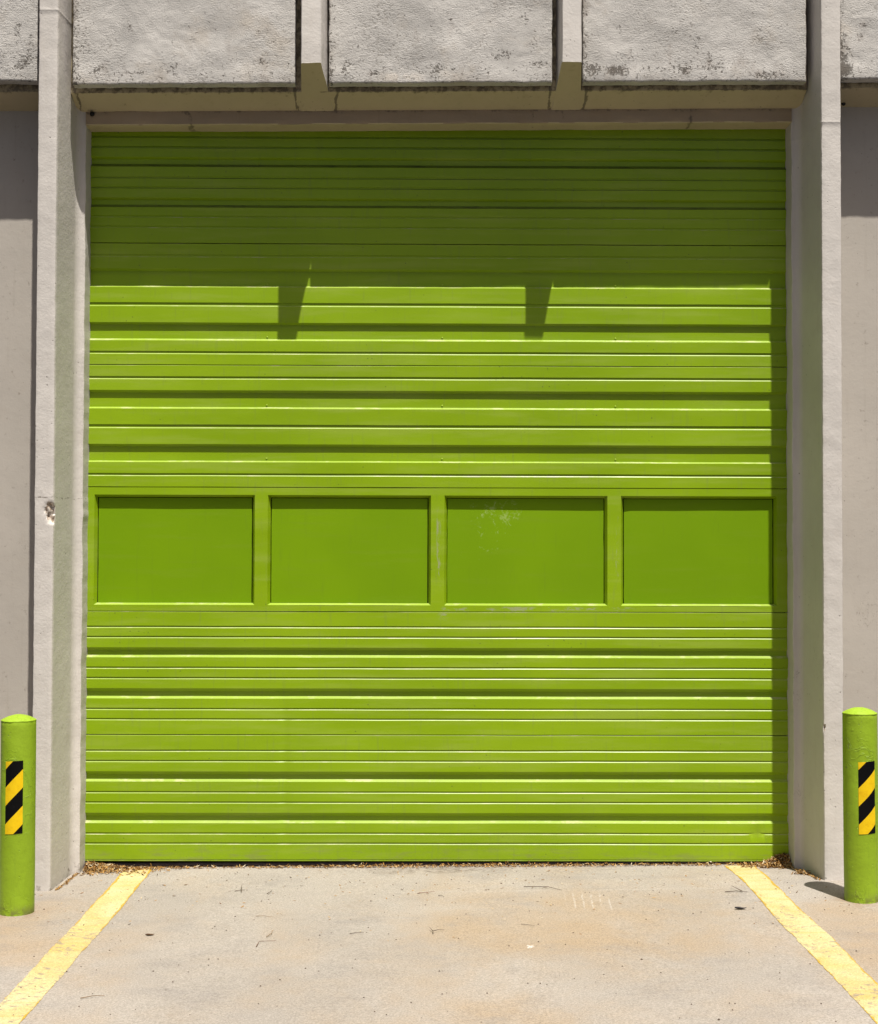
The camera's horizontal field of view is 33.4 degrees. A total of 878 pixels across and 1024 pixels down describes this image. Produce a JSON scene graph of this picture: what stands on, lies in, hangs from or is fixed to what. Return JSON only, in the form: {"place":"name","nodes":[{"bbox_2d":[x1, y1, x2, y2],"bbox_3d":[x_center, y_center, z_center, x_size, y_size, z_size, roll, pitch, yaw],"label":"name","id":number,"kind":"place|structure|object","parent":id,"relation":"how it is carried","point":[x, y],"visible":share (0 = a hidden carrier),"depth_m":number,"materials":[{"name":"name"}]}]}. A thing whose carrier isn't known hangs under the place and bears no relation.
{"place":"outdoors","nodes":[
{"label":"outdoors","id":0,"kind":"place"},
{"bbox_2d":[0,861,877,1023],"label":"concrete apron","id":1,"kind":"object","parent":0,"point":[484,975],"visible":0.92,"depth_m":6.23,"materials":[{"name":"beige concrete"}]},
{"bbox_2d":[0,714,36,915],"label":"bollard","id":2,"kind":"object","parent":1,"relation":"on","point":[17,810],"visible":1,"depth_m":6.88,"materials":[{"name":"metal"}]},
{"bbox_2d":[0,869,151,1023],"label":"painted line","id":3,"kind":"object","parent":1,"relation":"on","point":[48,970],"visible":1,"depth_m":6.25,"materials":[{"name":"yellow paint"}]},
{"bbox_2d":[36,852,849,937],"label":"leaf litter","id":4,"kind":"object","parent":1,"relation":"on","point":[782,860],"visible":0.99,"depth_m":7.80,"materials":[{"name":"brown plant"}]},
{"bbox_2d":[13,866,872,1022],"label":"grit","id":5,"kind":"object","parent":1,"relation":"on","point":[458,938],"visible":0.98,"depth_m":6.30,"materials":[{"name":"grey gravel"}]},
{"bbox_2d":[524,886,559,889],"bbox_3d":[0.517,1.869,7.285,0.196,0.008,0.029,0,-1,14],"label":"twig","id":6,"kind":"object","parent":1,"relation":"on","point":[539,886],"visible":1,"depth_m":7.30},
{"bbox_2d":[725,865,877,1023],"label":"painted line","id":7,"kind":"object","parent":1,"relation":"on","point":[854,979],"visible":1,"depth_m":6.28,"materials":[{"name":"yellow paint"}]},
{"bbox_2d":[842,707,877,903],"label":"bollard","id":8,"kind":"object","parent":1,"relation":"on","point":[860,781],"visible":0.99,"depth_m":6.93,"materials":[{"name":"metal"}]},
{"label":"parking lot","id":9,"kind":"structure","parent":0,"visible":0},
{"bbox_2d":[0,0,877,890],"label":"industrial building","id":10,"kind":"structure","parent":9,"relation":"on","point":[436,432],"depth_m":7.87,"materials":[{"name":"paint"}]},
{"bbox_2d":[85,129,788,865],"bbox_3d":[-0.004,-0.109,7.924,3.829,4.024,0.077,0,-1,0],"label":"sectional door","id":11,"kind":"structure","parent":10,"relation":"in","point":[437,480],"depth_m":7.90,"materials":[{"name":"green paint"}]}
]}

